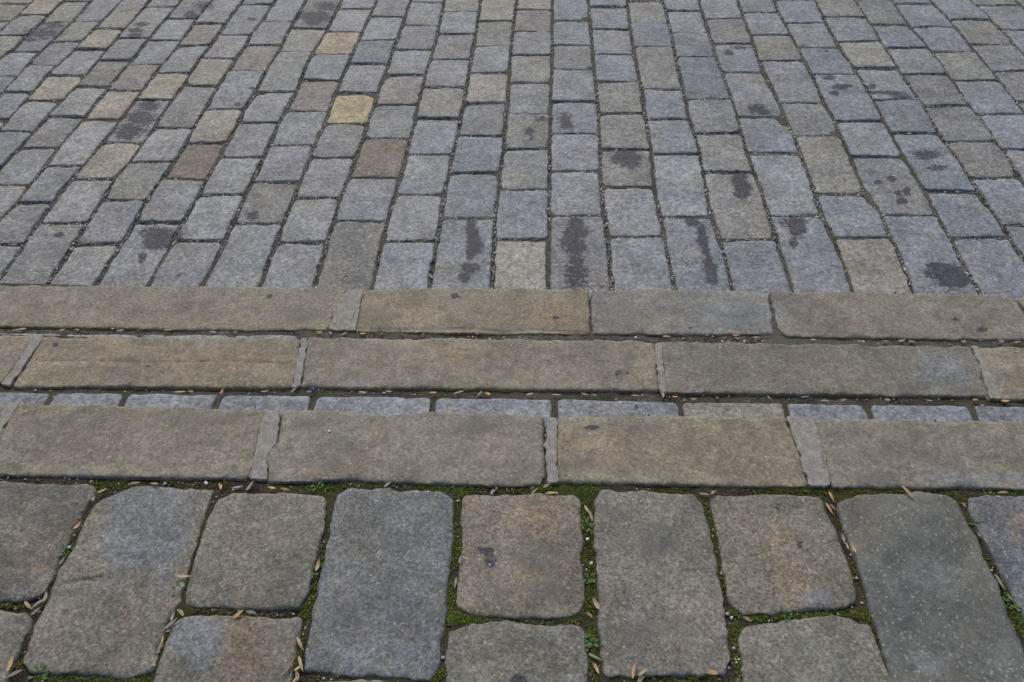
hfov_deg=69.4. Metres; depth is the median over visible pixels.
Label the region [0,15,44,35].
street sett
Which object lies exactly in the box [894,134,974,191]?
street sett
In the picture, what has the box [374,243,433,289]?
street sett
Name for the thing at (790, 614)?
weed
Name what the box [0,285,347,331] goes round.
kerb stone
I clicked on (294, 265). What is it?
street sett
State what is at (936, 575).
paving stone
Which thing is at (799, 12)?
street sett
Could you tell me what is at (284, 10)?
street sett
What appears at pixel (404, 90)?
street sett
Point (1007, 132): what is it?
street sett
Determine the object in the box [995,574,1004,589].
seed husk
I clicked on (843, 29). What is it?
street sett
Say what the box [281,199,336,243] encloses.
street sett
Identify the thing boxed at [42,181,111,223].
street sett
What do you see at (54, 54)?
street sett
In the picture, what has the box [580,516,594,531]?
weed
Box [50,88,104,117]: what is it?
street sett
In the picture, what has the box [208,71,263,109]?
street sett
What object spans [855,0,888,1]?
street sett
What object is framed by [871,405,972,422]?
strip sett
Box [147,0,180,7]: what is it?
street sett
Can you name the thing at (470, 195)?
street sett
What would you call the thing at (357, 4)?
street sett
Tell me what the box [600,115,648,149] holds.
street sett
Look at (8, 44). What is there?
street sett
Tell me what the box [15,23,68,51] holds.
street sett
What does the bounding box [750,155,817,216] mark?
street sett
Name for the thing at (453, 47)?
street sett
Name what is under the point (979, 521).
weed
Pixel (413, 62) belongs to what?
street sett
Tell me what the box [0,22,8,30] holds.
street sett
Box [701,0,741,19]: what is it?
street sett
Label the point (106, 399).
strip sett
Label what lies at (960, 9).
street sett
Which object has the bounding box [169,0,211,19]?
street sett
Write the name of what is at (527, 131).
street sett
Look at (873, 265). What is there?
street sett
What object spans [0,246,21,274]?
street sett
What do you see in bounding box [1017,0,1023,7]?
street sett
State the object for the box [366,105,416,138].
street sett
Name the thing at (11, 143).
street sett
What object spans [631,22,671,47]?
street sett
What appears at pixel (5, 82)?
street sett
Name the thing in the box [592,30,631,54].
street sett
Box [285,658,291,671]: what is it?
seed husk
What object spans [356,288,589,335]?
kerb stone
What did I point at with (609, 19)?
street sett
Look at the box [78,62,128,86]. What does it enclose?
street sett
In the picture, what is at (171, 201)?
street sett
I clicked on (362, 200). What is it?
street sett
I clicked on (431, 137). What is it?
street sett
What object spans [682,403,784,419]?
strip sett
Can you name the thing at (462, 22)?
street sett
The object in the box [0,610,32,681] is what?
paving stone
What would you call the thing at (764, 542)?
paving stone
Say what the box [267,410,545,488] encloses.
kerb stone
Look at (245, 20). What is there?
street sett
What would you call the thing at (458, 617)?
moss
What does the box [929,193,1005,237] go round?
street sett
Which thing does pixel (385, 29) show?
street sett
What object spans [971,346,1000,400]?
mortar joint
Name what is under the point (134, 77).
street sett
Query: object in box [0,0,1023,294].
street ground
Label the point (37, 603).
seed husk
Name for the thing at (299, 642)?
seed husk
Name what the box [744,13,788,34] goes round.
street sett
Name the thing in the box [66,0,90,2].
street sett
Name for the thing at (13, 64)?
street sett
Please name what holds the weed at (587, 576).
on the landing ground at (24, 674)
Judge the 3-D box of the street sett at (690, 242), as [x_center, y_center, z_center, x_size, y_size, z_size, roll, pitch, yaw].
[0.628,-0.265,2.533,0.189,0.064,0.425,0,48,0]
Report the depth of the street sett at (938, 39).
3.59 m
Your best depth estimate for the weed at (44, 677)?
1.25 m
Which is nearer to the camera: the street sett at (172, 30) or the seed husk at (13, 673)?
the seed husk at (13, 673)
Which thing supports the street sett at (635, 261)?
on the street ground at (780, 118)
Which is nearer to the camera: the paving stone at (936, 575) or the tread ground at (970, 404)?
the paving stone at (936, 575)
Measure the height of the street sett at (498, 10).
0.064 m
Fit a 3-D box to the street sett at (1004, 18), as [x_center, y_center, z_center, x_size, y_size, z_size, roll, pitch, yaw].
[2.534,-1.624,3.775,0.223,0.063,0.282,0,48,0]
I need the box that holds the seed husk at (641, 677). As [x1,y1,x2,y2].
[637,672,645,681]
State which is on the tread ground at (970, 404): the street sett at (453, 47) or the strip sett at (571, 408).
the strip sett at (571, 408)
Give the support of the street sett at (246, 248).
on the street ground at (780, 118)
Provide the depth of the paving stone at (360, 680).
1.24 m
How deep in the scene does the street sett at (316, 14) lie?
3.77 m
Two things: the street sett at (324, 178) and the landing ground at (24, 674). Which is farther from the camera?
the street sett at (324, 178)
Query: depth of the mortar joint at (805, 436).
1.55 m
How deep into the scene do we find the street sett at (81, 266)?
2.47 m
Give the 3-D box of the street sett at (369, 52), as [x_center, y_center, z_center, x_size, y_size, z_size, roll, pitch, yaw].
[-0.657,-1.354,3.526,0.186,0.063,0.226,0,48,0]
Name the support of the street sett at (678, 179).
on the street ground at (780, 118)
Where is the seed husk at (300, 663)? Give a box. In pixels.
[298,656,302,670]
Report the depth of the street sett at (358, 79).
3.32 m
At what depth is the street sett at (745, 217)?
2.70 m
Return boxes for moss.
[0,476,1023,681]
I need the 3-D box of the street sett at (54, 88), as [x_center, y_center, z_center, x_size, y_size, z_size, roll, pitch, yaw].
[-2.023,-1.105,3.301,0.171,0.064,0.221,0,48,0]
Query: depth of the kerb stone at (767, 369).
1.85 m
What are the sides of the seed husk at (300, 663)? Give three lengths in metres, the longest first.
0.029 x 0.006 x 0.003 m
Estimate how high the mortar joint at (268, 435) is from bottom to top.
0.081 m
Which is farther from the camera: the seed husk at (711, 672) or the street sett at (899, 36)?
the street sett at (899, 36)
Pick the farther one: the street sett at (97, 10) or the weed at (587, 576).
the street sett at (97, 10)
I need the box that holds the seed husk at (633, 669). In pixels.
[632,661,635,678]
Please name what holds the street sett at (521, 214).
on the street ground at (780, 118)
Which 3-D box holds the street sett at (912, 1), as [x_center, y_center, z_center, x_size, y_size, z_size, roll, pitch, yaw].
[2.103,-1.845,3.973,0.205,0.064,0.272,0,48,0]
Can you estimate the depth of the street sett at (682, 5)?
3.84 m
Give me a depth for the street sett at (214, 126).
3.06 m
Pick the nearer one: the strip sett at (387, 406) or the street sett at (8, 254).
the strip sett at (387, 406)
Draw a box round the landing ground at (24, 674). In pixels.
[0,418,1023,681]
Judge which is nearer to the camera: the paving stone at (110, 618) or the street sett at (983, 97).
the paving stone at (110, 618)
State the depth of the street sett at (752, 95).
3.23 m
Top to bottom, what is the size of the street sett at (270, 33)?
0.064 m
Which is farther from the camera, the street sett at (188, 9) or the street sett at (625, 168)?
the street sett at (188, 9)
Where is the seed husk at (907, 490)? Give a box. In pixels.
[902,486,914,498]
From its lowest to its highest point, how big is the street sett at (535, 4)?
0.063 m
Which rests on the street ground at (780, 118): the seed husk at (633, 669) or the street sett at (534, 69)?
the street sett at (534, 69)
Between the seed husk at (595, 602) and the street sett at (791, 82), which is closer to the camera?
the seed husk at (595, 602)
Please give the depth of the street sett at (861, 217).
2.66 m
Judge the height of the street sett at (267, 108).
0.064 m
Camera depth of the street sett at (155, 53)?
3.50 m
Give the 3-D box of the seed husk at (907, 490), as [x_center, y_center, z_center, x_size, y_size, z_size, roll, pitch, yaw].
[0.792,0.302,1.478,0.006,0.003,0.033,-23,57,-23]
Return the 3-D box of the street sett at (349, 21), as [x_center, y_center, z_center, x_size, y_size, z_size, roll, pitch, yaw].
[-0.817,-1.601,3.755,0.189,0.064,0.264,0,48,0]
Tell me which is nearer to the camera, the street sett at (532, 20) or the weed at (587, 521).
the weed at (587, 521)
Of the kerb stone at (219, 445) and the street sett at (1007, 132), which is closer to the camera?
the kerb stone at (219, 445)
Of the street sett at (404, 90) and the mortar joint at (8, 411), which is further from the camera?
the street sett at (404, 90)
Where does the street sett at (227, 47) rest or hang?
on the street ground at (780, 118)
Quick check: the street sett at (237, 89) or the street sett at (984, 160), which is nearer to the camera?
the street sett at (984, 160)
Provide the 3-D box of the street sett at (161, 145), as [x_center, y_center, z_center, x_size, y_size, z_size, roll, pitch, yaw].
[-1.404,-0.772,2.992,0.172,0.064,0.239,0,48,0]
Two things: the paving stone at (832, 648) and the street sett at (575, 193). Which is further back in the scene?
the street sett at (575, 193)
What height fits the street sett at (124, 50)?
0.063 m
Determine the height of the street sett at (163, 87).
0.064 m
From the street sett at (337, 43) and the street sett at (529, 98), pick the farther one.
the street sett at (337, 43)
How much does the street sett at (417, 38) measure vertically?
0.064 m
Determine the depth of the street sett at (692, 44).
3.54 m
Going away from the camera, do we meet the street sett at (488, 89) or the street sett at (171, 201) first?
the street sett at (171, 201)
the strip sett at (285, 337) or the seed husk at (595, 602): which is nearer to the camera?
the seed husk at (595, 602)
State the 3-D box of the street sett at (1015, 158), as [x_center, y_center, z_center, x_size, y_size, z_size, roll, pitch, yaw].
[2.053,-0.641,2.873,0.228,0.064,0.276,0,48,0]
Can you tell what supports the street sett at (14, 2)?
on the street ground at (780, 118)
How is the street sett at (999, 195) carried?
on the street ground at (780, 118)
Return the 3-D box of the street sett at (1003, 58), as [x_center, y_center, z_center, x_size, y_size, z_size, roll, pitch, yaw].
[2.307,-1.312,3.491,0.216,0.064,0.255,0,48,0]
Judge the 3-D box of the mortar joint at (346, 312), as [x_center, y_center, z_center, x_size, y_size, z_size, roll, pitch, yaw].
[-0.486,-0.069,2.201,0.080,0.081,0.177,0,48,0]
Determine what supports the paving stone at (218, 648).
on the landing ground at (24, 674)
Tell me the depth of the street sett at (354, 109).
3.15 m
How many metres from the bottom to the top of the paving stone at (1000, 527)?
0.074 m
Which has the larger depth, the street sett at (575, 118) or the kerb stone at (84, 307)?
the street sett at (575, 118)
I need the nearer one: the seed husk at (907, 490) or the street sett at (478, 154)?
the seed husk at (907, 490)
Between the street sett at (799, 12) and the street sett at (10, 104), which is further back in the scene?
the street sett at (799, 12)
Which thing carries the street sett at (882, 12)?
on the street ground at (780, 118)
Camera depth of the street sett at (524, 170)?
2.84 m
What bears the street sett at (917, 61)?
on the street ground at (780, 118)
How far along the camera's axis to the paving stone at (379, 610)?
1.35 m
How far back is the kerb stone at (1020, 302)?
2.20 m
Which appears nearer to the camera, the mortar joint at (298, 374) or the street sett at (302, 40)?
the mortar joint at (298, 374)
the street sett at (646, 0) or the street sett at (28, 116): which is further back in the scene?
the street sett at (646, 0)
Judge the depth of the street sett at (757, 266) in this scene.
2.48 m
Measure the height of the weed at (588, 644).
0.014 m
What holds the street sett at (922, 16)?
on the street ground at (780, 118)
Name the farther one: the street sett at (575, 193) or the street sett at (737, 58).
the street sett at (737, 58)
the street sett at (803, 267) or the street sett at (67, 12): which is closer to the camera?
the street sett at (803, 267)
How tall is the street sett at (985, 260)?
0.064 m
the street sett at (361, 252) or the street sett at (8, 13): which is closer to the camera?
the street sett at (361, 252)
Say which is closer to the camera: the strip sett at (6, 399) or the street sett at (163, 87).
the strip sett at (6, 399)
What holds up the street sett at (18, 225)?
on the street ground at (780, 118)
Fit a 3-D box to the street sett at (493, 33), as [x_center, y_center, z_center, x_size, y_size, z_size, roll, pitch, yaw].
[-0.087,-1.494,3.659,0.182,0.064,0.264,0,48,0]
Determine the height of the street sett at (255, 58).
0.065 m
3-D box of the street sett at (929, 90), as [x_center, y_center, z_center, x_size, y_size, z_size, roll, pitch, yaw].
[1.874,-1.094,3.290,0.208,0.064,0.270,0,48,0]
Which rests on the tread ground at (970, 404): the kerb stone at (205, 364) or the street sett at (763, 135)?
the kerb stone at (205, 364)
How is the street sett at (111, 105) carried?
on the street ground at (780, 118)
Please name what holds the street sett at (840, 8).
on the street ground at (780, 118)
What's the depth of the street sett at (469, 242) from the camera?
2.51 m
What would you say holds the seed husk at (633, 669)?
on the paving stone at (658, 578)
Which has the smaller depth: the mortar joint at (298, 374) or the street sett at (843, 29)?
the mortar joint at (298, 374)
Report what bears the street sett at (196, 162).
on the street ground at (780, 118)
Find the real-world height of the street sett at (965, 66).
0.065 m
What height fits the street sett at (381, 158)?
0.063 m
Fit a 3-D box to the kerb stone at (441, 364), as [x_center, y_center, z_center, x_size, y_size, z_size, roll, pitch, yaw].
[-0.080,0.106,1.927,0.910,0.153,0.182,0,48,0]
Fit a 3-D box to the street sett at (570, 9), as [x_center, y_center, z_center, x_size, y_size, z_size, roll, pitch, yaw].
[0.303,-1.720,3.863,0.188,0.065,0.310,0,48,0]
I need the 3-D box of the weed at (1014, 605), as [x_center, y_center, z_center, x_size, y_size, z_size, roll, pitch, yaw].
[0.901,0.474,1.335,0.030,0.014,0.025,13,49,12]
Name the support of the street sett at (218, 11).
on the street ground at (780, 118)
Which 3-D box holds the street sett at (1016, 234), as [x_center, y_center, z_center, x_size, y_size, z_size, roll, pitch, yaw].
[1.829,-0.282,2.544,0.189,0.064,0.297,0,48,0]
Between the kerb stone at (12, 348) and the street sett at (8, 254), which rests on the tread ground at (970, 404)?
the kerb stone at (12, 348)
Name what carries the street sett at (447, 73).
on the street ground at (780, 118)
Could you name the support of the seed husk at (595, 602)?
on the landing ground at (24, 674)
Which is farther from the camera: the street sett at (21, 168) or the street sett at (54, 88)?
the street sett at (54, 88)
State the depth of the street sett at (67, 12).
3.79 m
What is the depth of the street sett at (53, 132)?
3.03 m
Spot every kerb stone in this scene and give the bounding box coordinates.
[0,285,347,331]
[0,335,31,384]
[0,404,265,481]
[0,405,5,416]
[14,336,300,390]
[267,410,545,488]
[301,337,658,393]
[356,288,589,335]
[557,415,806,488]
[590,289,772,336]
[661,342,987,398]
[768,292,1023,341]
[814,419,1023,491]
[980,347,1023,401]
[1015,297,1023,310]
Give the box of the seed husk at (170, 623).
[164,618,176,628]
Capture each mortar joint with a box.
[0,402,19,436]
[1,335,43,387]
[249,409,281,481]
[292,338,307,389]
[329,288,362,331]
[543,417,558,485]
[655,342,666,395]
[785,416,830,488]
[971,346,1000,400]
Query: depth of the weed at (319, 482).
1.50 m
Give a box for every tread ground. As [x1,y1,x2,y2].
[0,283,1023,347]
[0,334,1023,420]
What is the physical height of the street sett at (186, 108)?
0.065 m
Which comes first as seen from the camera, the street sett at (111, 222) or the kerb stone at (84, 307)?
the kerb stone at (84, 307)
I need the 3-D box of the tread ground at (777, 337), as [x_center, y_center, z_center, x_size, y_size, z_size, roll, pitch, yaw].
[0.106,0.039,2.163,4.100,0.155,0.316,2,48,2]
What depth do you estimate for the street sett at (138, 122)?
3.09 m
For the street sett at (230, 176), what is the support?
on the street ground at (780, 118)
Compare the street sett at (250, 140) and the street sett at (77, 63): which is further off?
the street sett at (77, 63)
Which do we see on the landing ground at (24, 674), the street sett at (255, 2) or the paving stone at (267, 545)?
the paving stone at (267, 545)
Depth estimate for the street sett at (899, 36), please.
3.60 m
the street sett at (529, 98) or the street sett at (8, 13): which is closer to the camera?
the street sett at (529, 98)
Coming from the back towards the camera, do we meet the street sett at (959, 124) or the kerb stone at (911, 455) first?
the street sett at (959, 124)
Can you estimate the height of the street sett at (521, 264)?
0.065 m
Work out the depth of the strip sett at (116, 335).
2.10 m
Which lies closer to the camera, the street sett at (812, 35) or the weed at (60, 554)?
the weed at (60, 554)
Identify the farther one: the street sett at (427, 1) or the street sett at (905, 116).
the street sett at (427, 1)
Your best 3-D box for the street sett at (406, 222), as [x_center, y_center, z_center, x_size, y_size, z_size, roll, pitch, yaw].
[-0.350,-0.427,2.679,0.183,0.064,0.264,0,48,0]
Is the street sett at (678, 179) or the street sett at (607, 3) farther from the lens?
the street sett at (607, 3)
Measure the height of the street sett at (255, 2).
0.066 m
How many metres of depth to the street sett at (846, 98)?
3.21 m
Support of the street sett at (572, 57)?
on the street ground at (780, 118)
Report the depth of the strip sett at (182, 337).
2.10 m
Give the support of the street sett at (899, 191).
on the street ground at (780, 118)
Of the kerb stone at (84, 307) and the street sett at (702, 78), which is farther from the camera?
the street sett at (702, 78)
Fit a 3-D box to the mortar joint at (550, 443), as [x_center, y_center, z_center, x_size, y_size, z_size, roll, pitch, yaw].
[0.083,0.253,1.582,0.034,0.081,0.167,0,48,0]
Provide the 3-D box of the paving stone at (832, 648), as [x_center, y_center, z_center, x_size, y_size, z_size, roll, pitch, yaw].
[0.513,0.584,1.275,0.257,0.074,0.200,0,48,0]
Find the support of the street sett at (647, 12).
on the street ground at (780, 118)
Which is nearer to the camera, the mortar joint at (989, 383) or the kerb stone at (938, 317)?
the mortar joint at (989, 383)
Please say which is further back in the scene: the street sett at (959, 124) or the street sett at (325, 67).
the street sett at (325, 67)
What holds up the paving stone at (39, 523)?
on the landing ground at (24, 674)
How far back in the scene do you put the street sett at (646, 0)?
3.89 m
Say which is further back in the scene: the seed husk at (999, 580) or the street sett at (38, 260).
the street sett at (38, 260)
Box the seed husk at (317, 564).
[315,557,319,570]
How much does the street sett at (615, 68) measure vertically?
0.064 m
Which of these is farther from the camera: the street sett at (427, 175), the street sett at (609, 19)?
the street sett at (609, 19)
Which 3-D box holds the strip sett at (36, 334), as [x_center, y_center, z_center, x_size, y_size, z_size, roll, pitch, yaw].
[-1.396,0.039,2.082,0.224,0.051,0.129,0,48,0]
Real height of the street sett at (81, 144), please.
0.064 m
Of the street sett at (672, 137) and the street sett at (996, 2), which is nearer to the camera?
the street sett at (672, 137)
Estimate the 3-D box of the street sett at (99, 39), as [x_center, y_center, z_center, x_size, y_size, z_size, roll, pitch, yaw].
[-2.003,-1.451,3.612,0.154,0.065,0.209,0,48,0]
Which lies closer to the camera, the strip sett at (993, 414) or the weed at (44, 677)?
the weed at (44, 677)
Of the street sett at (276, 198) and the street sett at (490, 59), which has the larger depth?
the street sett at (490, 59)
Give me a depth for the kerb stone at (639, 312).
2.16 m
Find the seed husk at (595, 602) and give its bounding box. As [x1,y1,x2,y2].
[593,597,598,608]
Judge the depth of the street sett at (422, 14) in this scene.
3.78 m
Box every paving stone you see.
[0,481,96,604]
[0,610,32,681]
[23,486,213,679]
[154,615,302,681]
[186,493,326,611]
[304,488,454,680]
[331,679,386,681]
[445,620,588,681]
[456,493,584,619]
[592,490,729,678]
[710,494,856,616]
[738,615,891,681]
[837,491,1023,681]
[968,495,1023,620]
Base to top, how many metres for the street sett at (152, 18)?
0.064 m
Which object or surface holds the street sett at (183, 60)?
on the street ground at (780, 118)
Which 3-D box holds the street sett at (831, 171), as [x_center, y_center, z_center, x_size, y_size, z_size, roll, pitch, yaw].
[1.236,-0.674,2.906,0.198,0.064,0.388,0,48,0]
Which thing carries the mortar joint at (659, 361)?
on the tread ground at (970, 404)
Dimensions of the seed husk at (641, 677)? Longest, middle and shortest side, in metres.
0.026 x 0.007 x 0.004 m
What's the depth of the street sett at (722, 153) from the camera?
2.92 m
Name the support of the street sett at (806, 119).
on the street ground at (780, 118)
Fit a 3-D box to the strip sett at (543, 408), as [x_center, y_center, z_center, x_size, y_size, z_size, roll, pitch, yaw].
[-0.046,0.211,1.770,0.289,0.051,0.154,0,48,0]
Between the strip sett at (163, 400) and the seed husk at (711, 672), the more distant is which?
the strip sett at (163, 400)
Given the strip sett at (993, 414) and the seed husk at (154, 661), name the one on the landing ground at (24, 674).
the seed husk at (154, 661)
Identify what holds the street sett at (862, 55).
on the street ground at (780, 118)
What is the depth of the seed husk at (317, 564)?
1.38 m
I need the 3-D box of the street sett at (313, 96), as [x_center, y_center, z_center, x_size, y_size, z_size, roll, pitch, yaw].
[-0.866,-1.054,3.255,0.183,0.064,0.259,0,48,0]
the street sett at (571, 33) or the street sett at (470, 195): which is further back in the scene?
the street sett at (571, 33)
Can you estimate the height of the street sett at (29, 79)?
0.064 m
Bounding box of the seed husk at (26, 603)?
[24,601,31,608]
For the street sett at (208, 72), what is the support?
on the street ground at (780, 118)
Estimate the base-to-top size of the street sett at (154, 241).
0.064 m
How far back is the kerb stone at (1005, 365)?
1.86 m
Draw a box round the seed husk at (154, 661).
[150,653,157,666]
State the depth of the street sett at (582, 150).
2.93 m
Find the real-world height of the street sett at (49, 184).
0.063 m
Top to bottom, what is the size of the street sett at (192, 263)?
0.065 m
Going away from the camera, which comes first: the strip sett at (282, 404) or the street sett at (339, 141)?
the strip sett at (282, 404)
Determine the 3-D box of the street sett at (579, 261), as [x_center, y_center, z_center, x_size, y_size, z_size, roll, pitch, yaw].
[0.225,-0.272,2.535,0.208,0.064,0.433,0,48,0]
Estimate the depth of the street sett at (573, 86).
3.28 m
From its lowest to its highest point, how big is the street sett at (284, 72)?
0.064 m
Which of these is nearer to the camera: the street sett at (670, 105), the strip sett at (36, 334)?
the strip sett at (36, 334)
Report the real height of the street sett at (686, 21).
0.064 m
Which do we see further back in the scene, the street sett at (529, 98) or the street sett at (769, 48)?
the street sett at (769, 48)
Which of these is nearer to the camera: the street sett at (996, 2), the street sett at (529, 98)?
the street sett at (529, 98)
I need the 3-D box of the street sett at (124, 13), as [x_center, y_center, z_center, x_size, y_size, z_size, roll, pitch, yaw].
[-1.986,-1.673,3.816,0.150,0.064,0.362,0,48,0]
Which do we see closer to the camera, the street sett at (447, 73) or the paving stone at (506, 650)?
the paving stone at (506, 650)
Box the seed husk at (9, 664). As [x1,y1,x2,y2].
[7,656,12,670]
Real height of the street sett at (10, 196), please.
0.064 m
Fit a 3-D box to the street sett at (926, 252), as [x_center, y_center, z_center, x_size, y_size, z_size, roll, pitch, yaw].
[1.414,-0.268,2.534,0.231,0.063,0.456,0,48,0]
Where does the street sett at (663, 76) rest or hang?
on the street ground at (780, 118)
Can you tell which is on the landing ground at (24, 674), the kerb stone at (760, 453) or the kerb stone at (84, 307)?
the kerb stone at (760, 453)
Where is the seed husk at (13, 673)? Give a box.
[6,669,22,676]
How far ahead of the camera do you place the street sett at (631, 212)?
2.67 m
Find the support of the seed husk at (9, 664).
on the paving stone at (15, 629)
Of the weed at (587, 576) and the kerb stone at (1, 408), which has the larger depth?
the kerb stone at (1, 408)
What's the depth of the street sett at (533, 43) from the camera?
3.55 m
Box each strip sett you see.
[0,333,60,335]
[0,392,48,405]
[49,393,121,405]
[67,334,136,337]
[124,394,217,408]
[142,335,229,338]
[218,396,310,416]
[235,335,296,339]
[313,397,430,415]
[435,398,551,425]
[558,399,678,420]
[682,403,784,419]
[787,404,867,419]
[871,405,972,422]
[975,406,1023,422]
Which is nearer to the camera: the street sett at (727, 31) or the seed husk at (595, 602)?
the seed husk at (595, 602)
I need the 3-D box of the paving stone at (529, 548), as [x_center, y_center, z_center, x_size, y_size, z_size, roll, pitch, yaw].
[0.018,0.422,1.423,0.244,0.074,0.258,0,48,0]
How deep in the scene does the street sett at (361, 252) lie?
2.51 m
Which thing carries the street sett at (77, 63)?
on the street ground at (780, 118)
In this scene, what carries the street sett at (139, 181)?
on the street ground at (780, 118)
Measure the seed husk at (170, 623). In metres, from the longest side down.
0.026 x 0.006 x 0.005 m
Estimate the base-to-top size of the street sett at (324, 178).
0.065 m
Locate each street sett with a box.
[0,0,32,4]
[0,4,26,21]
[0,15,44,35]
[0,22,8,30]
[0,36,22,56]
[0,53,36,76]
[0,77,14,92]
[0,93,28,119]
[0,132,31,167]
[0,149,53,184]
[0,186,25,218]
[0,204,48,245]
[0,224,83,283]
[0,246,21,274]
[1,101,56,132]
[7,65,54,92]
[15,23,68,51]
[20,167,79,202]
[21,0,64,15]
[24,117,80,147]
[28,77,80,101]
[32,42,78,65]
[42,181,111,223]
[45,2,88,21]
[49,121,116,165]
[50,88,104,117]
[50,246,117,284]
[51,51,103,75]
[54,22,98,42]
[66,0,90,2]
[75,0,121,22]
[77,30,120,49]
[77,143,138,179]
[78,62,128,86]
[78,200,144,244]
[87,91,138,119]
[99,0,148,28]
[100,39,146,61]
[100,224,178,286]
[108,101,169,142]
[108,163,170,200]
[110,64,159,90]
[119,7,173,38]
[132,41,179,64]
[133,129,191,162]
[138,74,188,100]
[139,180,202,222]
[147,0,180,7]
[151,19,194,40]
[151,242,220,286]
[157,87,215,128]
[159,46,208,73]
[167,144,222,179]
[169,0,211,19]
[176,196,241,241]
[180,24,221,46]
[188,59,232,86]
[189,110,241,143]
[196,0,241,23]
[203,158,259,194]
[204,36,248,58]
[204,225,280,287]
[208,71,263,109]
[222,5,269,35]
[223,123,276,157]
[232,46,279,70]
[238,183,296,223]
[242,93,293,123]
[243,0,274,4]
[249,21,291,45]
[255,146,311,182]
[258,52,310,92]
[262,244,323,288]
[265,0,304,21]
[273,112,326,144]
[281,30,323,51]
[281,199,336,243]
[290,81,337,111]
[293,0,339,28]
[298,159,352,197]
[304,54,349,81]
[313,124,363,158]
[315,32,359,54]
[317,221,384,290]
[327,95,373,123]
[329,10,370,32]
[337,179,396,221]
[338,65,385,93]
[340,0,375,8]
[352,40,395,63]
[352,139,407,177]
[361,18,402,40]
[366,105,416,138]
[371,0,409,16]
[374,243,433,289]
[377,76,423,104]
[386,195,440,241]
[387,50,430,74]
[396,26,436,49]
[398,155,449,194]
[405,2,441,25]
[408,120,458,154]
[411,0,443,3]
[417,88,463,118]
[425,60,468,86]
[431,219,492,289]
[433,35,473,59]
[440,11,477,33]
[444,0,479,11]
[444,174,497,217]
[451,137,502,173]
[460,104,504,136]
[465,74,507,103]
[471,46,509,72]
[476,22,512,46]
[479,0,515,21]
[494,241,546,289]
[496,190,548,239]
[501,150,548,190]
[506,114,548,149]
[509,84,549,113]
[510,56,550,82]
[512,31,551,55]
[514,10,550,31]
[517,0,551,9]
[550,172,601,215]
[550,217,609,298]
[551,103,597,133]
[551,134,598,171]
[552,70,595,101]
[553,0,587,19]
[553,22,590,45]
[553,46,591,69]
[590,0,625,6]
[590,8,628,29]
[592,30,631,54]
[594,55,636,81]
[597,82,641,113]
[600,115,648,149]
[601,151,652,186]
[604,188,660,236]
[610,238,671,290]
[629,0,660,1]
[629,2,666,22]
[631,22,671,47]
[635,47,680,88]
[644,89,686,119]
[647,120,697,154]
[653,155,707,216]
[663,0,700,11]
[663,218,729,291]
[668,12,705,32]
[673,32,713,57]
[678,57,728,99]
[688,99,738,134]
[697,134,751,172]
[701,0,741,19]
[705,174,772,239]
[706,19,750,43]
[715,45,759,72]
[723,241,789,295]
[725,73,780,116]
[739,0,775,12]
[739,118,797,153]
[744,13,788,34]
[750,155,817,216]
[753,35,801,61]
[761,61,820,103]
[772,217,850,292]
[776,1,823,23]
[781,104,834,135]
[787,23,835,47]
[797,136,860,193]
[801,48,854,74]
[815,74,880,121]
[816,0,864,18]
[819,196,886,237]
[825,17,878,42]
[836,239,910,293]
[838,122,899,156]
[839,42,894,68]
[854,158,932,215]
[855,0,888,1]
[857,1,906,24]
[857,70,914,99]
[874,26,925,47]
[875,100,935,133]
[883,216,977,294]
[888,49,944,74]
[893,0,930,3]
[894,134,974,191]
[896,4,952,27]
[904,75,967,105]
[914,27,970,51]
[927,107,992,142]
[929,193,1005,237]
[931,0,988,19]
[935,52,996,81]
[949,142,1013,179]
[952,20,1009,44]
[954,239,1023,300]
[955,81,1021,113]
[971,0,1018,5]
[973,45,1023,71]
[973,179,1023,225]
[978,6,1023,30]
[981,115,1023,149]
[995,72,1023,100]
[1004,31,1023,52]
[1006,150,1023,181]
[1006,226,1023,255]
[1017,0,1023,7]
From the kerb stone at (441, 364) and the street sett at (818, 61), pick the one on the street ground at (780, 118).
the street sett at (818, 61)
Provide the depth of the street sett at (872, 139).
2.99 m
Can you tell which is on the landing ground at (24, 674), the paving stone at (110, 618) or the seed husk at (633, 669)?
the paving stone at (110, 618)
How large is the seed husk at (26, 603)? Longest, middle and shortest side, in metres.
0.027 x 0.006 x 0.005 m
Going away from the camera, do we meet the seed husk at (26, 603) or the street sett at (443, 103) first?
the seed husk at (26, 603)
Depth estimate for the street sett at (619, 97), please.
3.22 m
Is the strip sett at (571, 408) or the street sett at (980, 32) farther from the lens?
the street sett at (980, 32)
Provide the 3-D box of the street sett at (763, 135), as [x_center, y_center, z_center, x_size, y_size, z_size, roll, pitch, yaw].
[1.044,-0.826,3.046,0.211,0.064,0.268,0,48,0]
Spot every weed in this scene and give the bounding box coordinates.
[27,663,48,681]
[58,544,74,556]
[310,481,322,490]
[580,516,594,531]
[584,571,594,583]
[584,633,602,651]
[780,607,791,620]
[969,516,980,524]
[1003,596,1021,611]
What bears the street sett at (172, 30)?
on the street ground at (780, 118)
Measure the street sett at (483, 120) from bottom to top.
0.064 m
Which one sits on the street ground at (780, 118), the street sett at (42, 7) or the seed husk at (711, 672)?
the street sett at (42, 7)
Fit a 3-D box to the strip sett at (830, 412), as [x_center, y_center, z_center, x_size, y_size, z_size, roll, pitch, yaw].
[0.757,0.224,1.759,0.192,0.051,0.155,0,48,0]
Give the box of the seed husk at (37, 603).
[32,598,46,607]
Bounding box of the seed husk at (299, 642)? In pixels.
[297,637,303,650]
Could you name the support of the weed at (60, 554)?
on the landing ground at (24, 674)
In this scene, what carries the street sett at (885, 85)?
on the street ground at (780, 118)
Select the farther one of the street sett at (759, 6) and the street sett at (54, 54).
the street sett at (759, 6)
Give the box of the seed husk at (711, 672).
[706,670,718,673]

